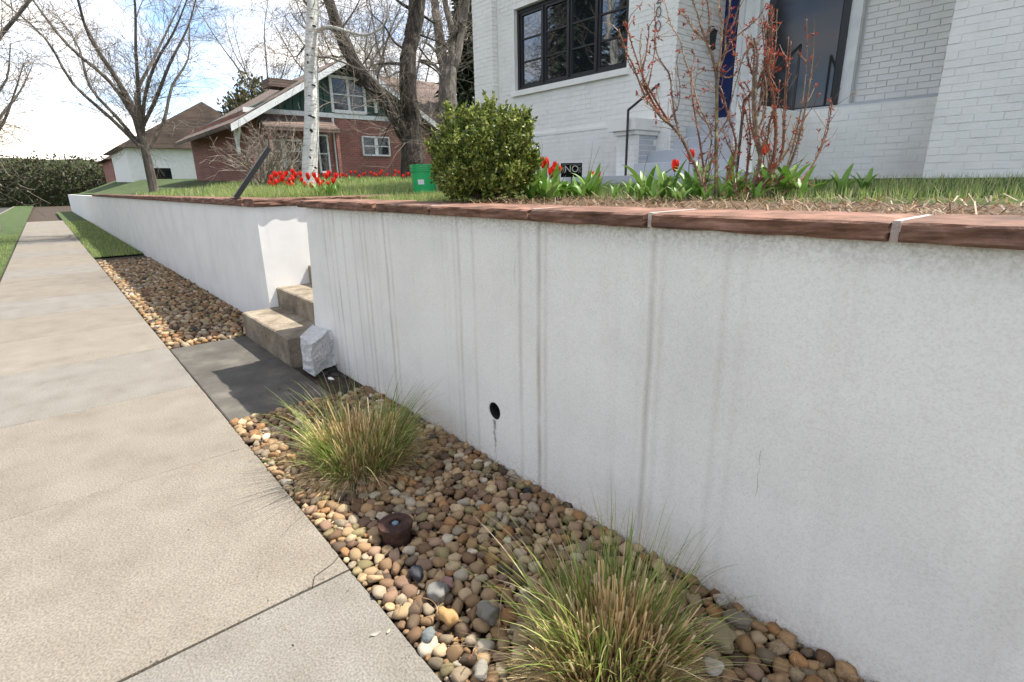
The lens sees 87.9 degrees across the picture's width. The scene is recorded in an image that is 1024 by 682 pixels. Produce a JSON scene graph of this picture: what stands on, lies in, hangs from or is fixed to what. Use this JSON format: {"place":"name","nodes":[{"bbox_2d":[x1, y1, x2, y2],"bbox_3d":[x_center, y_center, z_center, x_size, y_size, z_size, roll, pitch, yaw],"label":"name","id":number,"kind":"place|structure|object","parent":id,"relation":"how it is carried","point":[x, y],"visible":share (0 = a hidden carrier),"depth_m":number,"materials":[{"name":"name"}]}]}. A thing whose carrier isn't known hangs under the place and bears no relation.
{"place":"outdoors","nodes":[
{"label":"outdoors","id":0,"kind":"place"},
{"bbox_2d":[0,206,139,281],"bbox_3d":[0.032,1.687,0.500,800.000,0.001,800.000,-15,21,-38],"label":"ground","id":1,"kind":"structure","parent":0,"point":[49,215],"depth_m":40.75,"materials":[{"name":"soil"}]},
{"bbox_2d":[0,206,32,277],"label":"verge","id":2,"kind":"structure","parent":1,"relation":"on","point":[13,220],"depth_m":28.10,"materials":[{"name":"plant"}]},
{"bbox_2d":[0,12,63,230],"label":"bare tree","id":3,"kind":"object","parent":2,"relation":"on","point":[7,109],"visible":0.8,"depth_m":23.05,"materials":[{"name":"brown plant"}]},
{"bbox_2d":[0,0,104,215],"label":"bare tree","id":4,"kind":"object","parent":2,"relation":"on","point":[11,22],"visible":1,"depth_m":13.31,"materials":[{"name":"grey plant"}]},
{"bbox_2d":[0,150,106,207],"bbox_3d":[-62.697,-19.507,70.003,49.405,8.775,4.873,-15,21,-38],"label":"hedge","id":5,"kind":"object","parent":1,"relation":"on","point":[57,199],"visible":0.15,"depth_m":68.93,"materials":[{"name":"plant"}]},
{"bbox_2d":[56,211,143,256],"bbox_3d":[-24.072,-6.592,29.384,1.056,0.029,42.998,-15,21,-38],"label":"grass strip","id":6,"kind":"object","parent":1,"relation":"on","point":[69,216],"depth_m":19.93,"materials":[{"name":"plant"}]},
{"bbox_2d":[96,156,115,182],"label":"house","id":7,"kind":"structure","parent":1,"relation":"on","point":[108,168],"depth_m":55.80,"materials":[{"name":"red brick"}]},
{"bbox_2d":[170,336,330,421],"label":"walkway","id":8,"kind":"structure","parent":1,"relation":"on","point":[232,378],"depth_m":4.69,"materials":[{"name":"concrete"}]},
{"bbox_2d":[68,193,435,311],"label":"retaining wall","id":9,"kind":"structure","parent":1,"relation":"on","point":[245,254],"depth_m":7.39,"materials":[{"name":"white paint"}]},
{"bbox_2d":[230,146,270,198],"bbox_3d":[-3.081,-1.988,6.273,0.523,0.594,0.100,-15,21,-38],"label":"handrail","id":10,"kind":"object","parent":9,"relation":"on","point":[252,172],"visible":0.93,"depth_m":6.26,"materials":[{"name":"metal"}]},
{"bbox_2d":[242,265,314,367],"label":"concrete steps","id":11,"kind":"structure","parent":1,"relation":"on","point":[284,326],"depth_m":5.54,"materials":[{"name":"concrete"}]},
{"bbox_2d":[95,255,863,681],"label":"pebble bed","id":12,"kind":"object","parent":1,"relation":"on","point":[173,309],"visible":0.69,"depth_m":2.54,"materials":[{"name":"gravel"}]},
{"bbox_2d":[230,364,464,503],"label":"ornamental grass","id":13,"kind":"object","parent":12,"relation":"on","point":[357,444],"depth_m":3.05,"materials":[{"name":"plant"}]},
{"bbox_2d":[377,513,412,552],"bbox_3d":[-0.552,0.915,2.528,0.164,0.130,0.164,-15,21,-38],"label":"pipe cap","id":14,"kind":"object","parent":12,"relation":"on","point":[394,529],"visible":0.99,"depth_m":2.48,"materials":[{"name":"metal"}]},
{"bbox_2d":[408,565,423,582],"bbox_3d":[-0.401,0.979,2.245,0.060,0.048,0.094,-22,20,-37],"label":"stone","id":15,"kind":"object","parent":12,"relation":"on","point":[415,572],"visible":1,"depth_m":2.22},
{"bbox_2d":[385,465,455,499],"bbox_3d":[-0.470,0.772,2.864,0.459,0.024,0.067,-15,22,-40],"label":"dry stalk","id":16,"kind":"object","parent":12,"relation":"on","point":[421,487],"visible":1,"depth_m":2.81,"materials":[{"name":"plant"}]},
{"bbox_2d":[421,626,435,642],"bbox_3d":[-0.306,1.071,1.937,0.058,0.032,0.055,5,22,38],"label":"stone","id":17,"kind":"object","parent":12,"relation":"on","point":[427,634],"visible":1,"depth_m":1.93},
{"bbox_2d":[426,581,449,602],"bbox_3d":[-0.301,1.008,2.139,0.084,0.062,0.101,10,25,16],"label":"stone","id":18,"kind":"object","parent":12,"relation":"on","point":[437,591],"visible":1,"depth_m":2.11,"materials":[{"name":"stone"}]},
{"bbox_2d":[438,606,458,626],"bbox_3d":[-0.243,1.043,2.011,0.060,0.067,0.100,-21,20,-37],"label":"stone","id":19,"kind":"object","parent":12,"relation":"on","point":[449,617],"visible":0.99,"depth_m":1.98,"materials":[{"name":"stone"}]},
{"bbox_2d":[442,576,454,587],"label":"stone","id":20,"kind":"object","parent":12,"relation":"on","point":[448,581],"visible":0.88,"depth_m":2.17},
{"bbox_2d":[474,658,487,680],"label":"stone","id":21,"kind":"object","parent":12,"relation":"on","point":[481,668],"visible":1,"depth_m":1.77,"materials":[{"name":"stone"}]},
{"bbox_2d":[475,599,498,625],"bbox_3d":[-0.098,1.037,2.030,0.076,0.084,0.100,-21,20,-37],"label":"stone","id":22,"kind":"object","parent":12,"relation":"on","point":[484,606],"visible":0.91,"depth_m":2.00,"materials":[{"name":"stone"}]},
{"bbox_2d":[497,580,507,639],"bbox_3d":[-0.041,1.012,2.011,0.018,0.035,0.260,1,17,7],"label":"dry stalk","id":23,"kind":"object","parent":12,"relation":"on","point":[500,612],"visible":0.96,"depth_m":2.00,"materials":[{"name":"plant"}]},
{"bbox_2d":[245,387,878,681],"bbox_3d":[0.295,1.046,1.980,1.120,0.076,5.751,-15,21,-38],"label":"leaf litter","id":24,"kind":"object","parent":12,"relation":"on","point":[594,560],"visible":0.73,"depth_m":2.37,"materials":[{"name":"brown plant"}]},
{"bbox_2d":[439,467,801,681],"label":"ornamental grass","id":25,"kind":"object","parent":12,"relation":"on","point":[606,627],"depth_m":1.73,"materials":[{"name":"plant"}]},
{"bbox_2d":[702,657,724,675],"bbox_3d":[0.674,1.091,1.782,0.073,0.044,0.065,1,21,27],"label":"stone","id":26,"kind":"object","parent":12,"relation":"on","point":[714,673],"visible":0.7,"depth_m":1.76,"materials":[{"name":"stone"}]},
{"bbox_2d":[703,619,737,653],"bbox_3d":[0.749,1.053,1.901,0.121,0.071,0.117,-14,21,-38],"label":"stone","id":27,"kind":"object","parent":12,"relation":"on","point":[728,634],"visible":0.82,"depth_m":1.87,"materials":[{"name":"stone"}]},
{"bbox_2d":[715,593,728,605],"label":"stone","id":28,"kind":"object","parent":12,"relation":"on","point":[720,597],"visible":0.92,"depth_m":2.03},
{"bbox_2d":[722,610,752,628],"bbox_3d":[0.834,1.032,1.977,0.111,0.044,0.068,5,22,38],"label":"stone","id":29,"kind":"object","parent":12,"relation":"on","point":[744,621],"visible":0.91,"depth_m":1.96,"materials":[{"name":"stone"}]},
{"bbox_2d":[296,199,1023,681],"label":"retaining wall","id":30,"kind":"structure","parent":1,"relation":"on","point":[824,409],"depth_m":1.89,"materials":[{"name":"white paint"}]},
{"bbox_2d":[0,221,441,681],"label":"sidewalk","id":31,"kind":"structure","parent":0,"point":[104,552],"depth_m":2.62,"materials":[{"name":"concrete"}]},
{"bbox_2d":[2,371,427,675],"bbox_3d":[-1.794,0.976,2.443,1.491,0.004,6.494,-15,21,-38],"label":"sidewalk grit","id":32,"kind":"object","parent":31,"relation":"on","point":[250,616],"visible":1,"depth_m":2.08,"materials":[{"name":"beige stone"}]},
{"bbox_2d":[0,0,456,160],"label":"sky","id":33,"kind":"structure","parent":0,"point":[76,138],"materials":[{"name":"white"}]},
{"bbox_2d":[0,171,1023,272],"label":"lawn ground","id":34,"kind":"structure","parent":0,"point":[125,188],"depth_m":4.69,"materials":[{"name":"plant"}]},
{"bbox_2d":[0,0,251,192],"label":"bare tree","id":35,"kind":"object","parent":34,"relation":"on","point":[135,108],"visible":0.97,"depth_m":18.29,"materials":[{"name":"grey plant"}]},
{"bbox_2d":[103,102,221,181],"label":"house","id":36,"kind":"structure","parent":34,"relation":"on","point":[128,165],"depth_m":37.55,"materials":[{"name":"white"}]},
{"bbox_2d":[154,167,173,178],"bbox_3d":[-24.710,-11.665,37.609,1.300,1.300,0.053,-15,21,-38],"label":"window","id":37,"kind":"structure","parent":36,"relation":"in","point":[168,171],"depth_m":37.60,"materials":[{"name":"glass"}]},
{"bbox_2d":[214,70,267,116],"bbox_3d":[-14.137,-11.629,29.590,4.208,6.207,4.224,-7,18,-19],"label":"evergreen tree","id":38,"kind":"object","parent":34,"relation":"on","point":[244,96],"visible":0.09,"depth_m":28.48,"materials":[{"name":"green plant"}]},
{"bbox_2d":[170,0,325,96],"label":"bare tree","id":39,"kind":"object","parent":34,"relation":"on","point":[253,61],"visible":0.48,"depth_m":31.80,"materials":[{"name":"brown plant"}]},
{"bbox_2d":[196,114,302,193],"bbox_3d":[-6.378,-4.685,13.366,2.774,1.844,2.719,-5,17,-13],"label":"bare shrub","id":40,"kind":"object","parent":34,"relation":"on","point":[269,161],"visible":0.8,"depth_m":13.20,"materials":[{"name":"brown plant"}]},
{"bbox_2d":[224,99,344,183],"bbox_3d":[-6.491,-5.315,14.696,3.065,2.648,4.194,-15,21,-38],"label":"bare shrub","id":41,"kind":"object","parent":34,"relation":"on","point":[289,164],"visible":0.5,"depth_m":14.77,"materials":[{"name":"brown plant"}]},
{"bbox_2d":[205,0,429,186],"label":"birch tree","id":42,"kind":"object","parent":34,"relation":"on","point":[311,118],"visible":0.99,"depth_m":10.09,"materials":[{"name":"white plant"}]},
{"bbox_2d":[174,57,465,193],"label":"red brick house","id":43,"kind":"structure","parent":34,"relation":"on","point":[352,157],"depth_m":20.53,"materials":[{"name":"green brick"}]},
{"bbox_2d":[265,139,287,169],"bbox_3d":[-8.483,-6.669,19.193,0.665,1.150,0.105,-15,21,-38],"label":"window","id":44,"kind":"structure","parent":43,"relation":"in","point":[265,139],"depth_m":19.20,"materials":[{"name":"glass"}]},
{"bbox_2d":[280,139,302,172],"bbox_3d":[-8.048,-6.793,19.545,0.770,1.170,0.105,-15,21,-38],"label":"window","id":45,"kind":"structure","parent":43,"relation":"in","point":[299,151],"depth_m":19.56,"materials":[{"name":"glass"}]},
{"bbox_2d":[318,134,331,172],"bbox_3d":[-7.163,-7.127,20.239,0.422,1.385,0.105,-15,21,-38],"label":"window","id":46,"kind":"structure","parent":43,"relation":"in","point":[322,146],"depth_m":20.27,"materials":[{"name":"white paint"}]},
{"bbox_2d":[328,74,366,114],"bbox_3d":[-6.283,-9.422,20.380,1.434,1.314,0.105,-15,21,-38],"label":"window","id":47,"kind":"structure","parent":43,"relation":"in","point":[362,110],"depth_m":20.33,"materials":[{"name":"glass"}]},
{"bbox_2d":[361,136,390,155],"bbox_3d":[-5.492,-7.883,21.513,1.210,0.752,0.105,-15,21,-38],"label":"window","id":48,"kind":"structure","parent":43,"relation":"in","point":[377,152],"depth_m":21.48,"materials":[{"name":"white paint"}]},
{"bbox_2d":[317,183,334,195],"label":"tulip leaves","id":49,"kind":"object","parent":34,"relation":"on","point":[330,189],"visible":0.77,"depth_m":6.85,"materials":[{"name":"green plant"}]},
{"bbox_2d":[220,0,443,76],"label":"bare tree","id":50,"kind":"object","parent":34,"relation":"on","point":[369,24],"visible":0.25,"depth_m":32.85,"materials":[{"name":"brown plant"}]},
{"bbox_2d":[199,0,474,178],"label":"elm tree","id":51,"kind":"object","parent":34,"relation":"on","point":[408,127],"visible":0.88,"depth_m":16.52,"materials":[{"name":"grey plant"}]},
{"bbox_2d":[282,0,451,81],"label":"bare tree","id":52,"kind":"object","parent":34,"relation":"on","point":[384,69],"visible":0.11,"depth_m":37.40,"materials":[{"name":"brown plant"}]},
{"bbox_2d":[409,164,435,193],"bbox_3d":[-1.232,-2.261,7.444,0.389,0.397,0.392,-15,21,-38],"label":"bucket","id":53,"kind":"object","parent":34,"relation":"on","point":[420,176],"visible":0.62,"depth_m":7.30,"materials":[{"name":"green plastic"}]},
{"bbox_2d":[371,0,474,152],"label":"bare tree","id":54,"kind":"object","parent":34,"relation":"on","point":[452,65],"visible":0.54,"depth_m":20.83,"materials":[{"name":"grey plant"}]},
{"bbox_2d":[433,0,474,116],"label":"spruce tree","id":55,"kind":"object","parent":34,"relation":"on","point":[468,87],"visible":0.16,"depth_m":23.81,"materials":[{"name":"green plant"}]},
{"bbox_2d":[542,157,548,168],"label":"tulip","id":56,"kind":"object","parent":34,"relation":"on","point":[544,163],"visible":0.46,"depth_m":3.84,"materials":[{"name":"red plant"}]},
{"bbox_2d":[548,166,554,182],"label":"tulip","id":57,"kind":"object","parent":34,"relation":"on","point":[551,169],"visible":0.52,"depth_m":4.00,"materials":[{"name":"red plant"}]},
{"bbox_2d":[561,163,581,181],"bbox_3d":[0.511,-1.364,4.579,0.181,0.323,0.012,-1,16,1],"label":"garden sign","id":58,"kind":"object","parent":34,"relation":"on","point":[568,169],"visible":0.98,"depth_m":4.55,"materials":[{"name":"black"}]},
{"bbox_2d":[562,178,580,197],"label":"tulip leaves","id":59,"kind":"object","parent":34,"relation":"on","point":[570,188],"visible":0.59,"depth_m":3.78,"materials":[{"name":"green plant"}]},
{"bbox_2d":[562,176,582,197],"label":"tulip leaves","id":60,"kind":"object","parent":34,"relation":"on","point":[574,193],"visible":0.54,"depth_m":3.74,"materials":[{"name":"green plant"}]},
{"bbox_2d":[581,170,591,196],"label":"tulip leaves","id":61,"kind":"object","parent":34,"relation":"on","point":[588,177],"visible":0.22,"depth_m":3.95,"materials":[{"name":"green plant"}]},
{"bbox_2d":[572,170,603,199],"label":"tulip leaves","id":62,"kind":"object","parent":34,"relation":"on","point":[590,188],"visible":0.8,"depth_m":3.77,"materials":[{"name":"green plant"}]},
{"bbox_2d":[579,164,612,198],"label":"tulip leaves","id":63,"kind":"object","parent":34,"relation":"on","point":[598,179],"visible":0.53,"depth_m":3.86,"materials":[{"name":"green plant"}]},
{"bbox_2d":[602,183,625,198],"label":"tulip leaves","id":64,"kind":"object","parent":34,"relation":"on","point":[615,189],"visible":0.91,"depth_m":3.75,"materials":[{"name":"green plant"}]},
{"bbox_2d":[621,178,636,198],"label":"tulip leaves","id":65,"kind":"object","parent":34,"relation":"on","point":[629,188],"visible":0.69,"depth_m":3.59,"materials":[{"name":"green plant"}]},
{"bbox_2d":[624,83,659,175],"bbox_3d":[1.932,-2.949,7.144,1.228,1.610,0.034,-15,21,-38],"label":"handrail","id":66,"kind":"object","parent":34,"relation":"on","point":[627,129],"visible":0.4,"depth_m":6.83,"materials":[{"name":"metal"}]},
{"bbox_2d":[622,164,670,199],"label":"tulip leaves","id":67,"kind":"object","parent":34,"relation":"on","point":[648,180],"visible":0.63,"depth_m":3.45,"materials":[{"name":"green plant"}]},
{"bbox_2d":[645,164,679,199],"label":"tulip leaves","id":68,"kind":"object","parent":34,"relation":"on","point":[660,185],"visible":0.64,"depth_m":3.33,"materials":[{"name":"green plant"}]},
{"bbox_2d":[671,159,679,188],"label":"tulip","id":69,"kind":"object","parent":34,"relation":"on","point":[675,162],"visible":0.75,"depth_m":3.38,"materials":[{"name":"red plant"}]},
{"bbox_2d":[656,157,695,200],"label":"tulip leaves","id":70,"kind":"object","parent":34,"relation":"on","point":[665,181],"visible":0.77,"depth_m":3.26,"materials":[{"name":"green plant"}]},
{"bbox_2d":[677,148,694,197],"bbox_3d":[1.144,-1.100,3.497,0.184,0.314,0.126,7,17,23],"label":"tulip","id":71,"kind":"object","parent":34,"relation":"on","point":[692,152],"visible":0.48,"depth_m":3.45,"materials":[{"name":"red plant"}]},
{"bbox_2d":[605,0,770,200],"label":"rose bush","id":72,"kind":"object","parent":34,"relation":"on","point":[666,119],"visible":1,"depth_m":3.04,"materials":[{"name":"red plant"}]},
{"bbox_2d":[675,169,712,198],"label":"tulip leaves","id":73,"kind":"object","parent":34,"relation":"on","point":[689,184],"visible":0.79,"depth_m":3.21,"materials":[{"name":"green plant"}]},
{"bbox_2d":[674,157,723,198],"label":"tulip leaves","id":74,"kind":"object","parent":34,"relation":"on","point":[701,172],"visible":0.43,"depth_m":3.36,"materials":[{"name":"green plant"}]},
{"bbox_2d":[697,184,715,200],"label":"tulip leaves","id":75,"kind":"object","parent":34,"relation":"on","point":[707,193],"visible":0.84,"depth_m":3.02,"materials":[{"name":"green plant"}]},
{"bbox_2d":[710,177,730,200],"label":"tulip leaves","id":76,"kind":"object","parent":34,"relation":"on","point":[721,189],"visible":0.88,"depth_m":3.05,"materials":[{"name":"green plant"}]},
{"bbox_2d":[705,155,754,196],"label":"tulip leaves","id":77,"kind":"object","parent":34,"relation":"on","point":[732,172],"visible":0.42,"depth_m":3.26,"materials":[{"name":"green plant"}]},
{"bbox_2d":[720,175,744,198],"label":"tulip leaves","id":78,"kind":"object","parent":34,"relation":"on","point":[739,187],"visible":0.57,"depth_m":3.16,"materials":[{"name":"green plant"}]},
{"bbox_2d":[471,198,1023,214],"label":"mulch bed","id":79,"kind":"object","parent":34,"relation":"on","point":[859,207],"visible":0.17,"depth_m":2.35,"materials":[{"name":"soil"}]},
{"bbox_2d":[422,90,545,200],"bbox_3d":[-0.216,-1.294,3.573,0.839,0.707,0.803,-15,21,-38],"label":"boxwood shrub","id":80,"kind":"object","parent":79,"relation":"on","point":[482,152],"visible":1,"depth_m":3.40,"materials":[{"name":"green plant"}]},
{"bbox_2d":[520,169,542,200],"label":"tulip leaves","id":81,"kind":"object","parent":79,"relation":"on","point":[530,194],"visible":0.6,"depth_m":3.60,"materials":[{"name":"green plant"}]},
{"bbox_2d":[528,169,547,199],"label":"tulip leaves","id":82,"kind":"object","parent":79,"relation":"on","point":[536,195],"visible":0.22,"depth_m":3.78,"materials":[{"name":"green plant"}]},
{"bbox_2d":[530,162,556,195],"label":"tulip leaves","id":83,"kind":"object","parent":79,"relation":"on","point":[544,173],"visible":0.26,"depth_m":3.69,"materials":[{"name":"green plant"}]},
{"bbox_2d":[532,168,562,201],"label":"tulip leaves","id":84,"kind":"object","parent":79,"relation":"on","point":[552,189],"visible":0.79,"depth_m":3.57,"materials":[{"name":"green plant"}]},
{"bbox_2d":[528,173,569,201],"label":"tulip leaves","id":85,"kind":"object","parent":79,"relation":"on","point":[543,187],"visible":0.68,"depth_m":3.59,"materials":[{"name":"green plant"}]},
{"bbox_2d":[552,163,572,197],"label":"tulip leaves","id":86,"kind":"object","parent":79,"relation":"on","point":[555,173],"visible":0.32,"depth_m":3.78,"materials":[{"name":"green plant"}]},
{"bbox_2d":[557,185,569,198],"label":"tulip leaves","id":87,"kind":"object","parent":79,"relation":"on","point":[562,192],"visible":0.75,"depth_m":3.68,"materials":[{"name":"green plant"}]},
{"bbox_2d":[573,180,591,198],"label":"tulip leaves","id":88,"kind":"object","parent":79,"relation":"on","point":[581,192],"visible":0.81,"depth_m":3.61,"materials":[{"name":"green plant"}]},
{"bbox_2d":[630,180,651,201],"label":"tulip leaves","id":89,"kind":"object","parent":79,"relation":"on","point":[640,192],"visible":0.77,"depth_m":3.18,"materials":[{"name":"green plant"}]},
{"bbox_2d":[643,177,667,203],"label":"tulip leaves","id":90,"kind":"object","parent":79,"relation":"on","point":[652,193],"visible":0.86,"depth_m":3.06,"materials":[{"name":"green plant"}]},
{"bbox_2d":[666,180,694,200],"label":"tulip leaves","id":91,"kind":"object","parent":79,"relation":"on","point":[677,193],"visible":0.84,"depth_m":3.00,"materials":[{"name":"green plant"}]},
{"bbox_2d":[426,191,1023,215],"bbox_3d":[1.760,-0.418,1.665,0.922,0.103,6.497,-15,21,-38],"label":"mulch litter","id":92,"kind":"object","parent":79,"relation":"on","point":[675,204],"visible":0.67,"depth_m":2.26,"materials":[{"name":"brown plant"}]},
{"bbox_2d":[472,0,1023,182],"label":"white brick house","id":93,"kind":"structure","parent":34,"relation":"on","point":[562,67],"depth_m":6.53,"materials":[{"name":"brick"}]},
{"bbox_2d":[517,0,628,89],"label":"window","id":94,"kind":"structure","parent":93,"relation":"in","point":[569,37],"depth_m":8.11,"materials":[{"name":"black"}]},
{"bbox_2d":[718,0,739,117],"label":"door","id":95,"kind":"structure","parent":93,"relation":"in","point":[727,83],"depth_m":7.35,"materials":[{"name":"blue paint"}]},
{"bbox_2d":[760,0,851,109],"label":"screen door","id":96,"kind":"structure","parent":93,"relation":"in","point":[830,18],"depth_m":6.52,"materials":[{"name":"black"}]},
{"bbox_2d":[565,94,937,184],"bbox_3d":[2.790,-2.321,6.515,2.131,0.951,3.847,-15,21,-38],"label":"porch stoop","id":97,"kind":"object","parent":34,"relation":"on","point":[643,133],"visible":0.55,"depth_m":6.50,"materials":[{"name":"brick"}]},
{"bbox_2d":[735,44,801,171],"bbox_3d":[2.922,-2.606,6.040,1.228,1.543,0.043,-15,21,-38],"label":"handrail","id":98,"kind":"object","parent":97,"relation":"on","point":[799,46],"visible":0.6,"depth_m":6.03,"materials":[{"name":"metal"}]},
{"bbox_2d":[742,181,774,199],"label":"tulip leaves","id":99,"kind":"object","parent":34,"relation":"on","point":[756,191],"visible":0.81,"depth_m":2.96,"materials":[{"name":"green plant"}]},
{"bbox_2d":[751,144,770,190],"bbox_3d":[1.583,-1.088,3.374,0.166,0.334,0.094,16,23,44],"label":"tulip","id":100,"kind":"object","parent":34,"relation":"on","point":[763,164],"visible":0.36,"depth_m":3.35,"materials":[{"name":"red plant"}]},
{"bbox_2d":[755,161,800,196],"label":"tulip leaves","id":101,"kind":"object","parent":34,"relation":"on","point":[766,175],"visible":0.61,"depth_m":3.03,"materials":[{"name":"green plant"}]},
{"bbox_2d":[727,3,854,200],"bbox_3d":[1.623,-1.373,3.049,0.699,1.150,0.604,4,17,16],"label":"rose bush","id":102,"kind":"object","parent":34,"relation":"on","point":[772,165],"visible":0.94,"depth_m":3.06,"materials":[{"name":"red plant"}]},
{"bbox_2d":[777,156,813,197],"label":"tulip leaves","id":103,"kind":"object","parent":34,"relation":"on","point":[785,171],"visible":0.66,"depth_m":3.06,"materials":[{"name":"green plant"}]},
{"bbox_2d":[789,165,822,196],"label":"tulip leaves","id":104,"kind":"object","parent":34,"relation":"on","point":[802,186],"visible":0.77,"depth_m":2.98,"materials":[{"name":"green plant"}]},
{"bbox_2d":[807,177,835,195],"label":"tulip leaves","id":105,"kind":"object","parent":34,"relation":"on","point":[821,186],"visible":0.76,"depth_m":3.19,"materials":[{"name":"green plant"}]},
{"bbox_2d":[831,163,862,195],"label":"tulip leaves","id":106,"kind":"object","parent":34,"relation":"on","point":[841,183],"visible":0.88,"depth_m":3.08,"materials":[{"name":"green plant"}]},
{"bbox_2d":[851,167,877,193],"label":"tulip leaves","id":107,"kind":"object","parent":34,"relation":"on","point":[868,180],"visible":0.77,"depth_m":3.19,"materials":[{"name":"green plant"}]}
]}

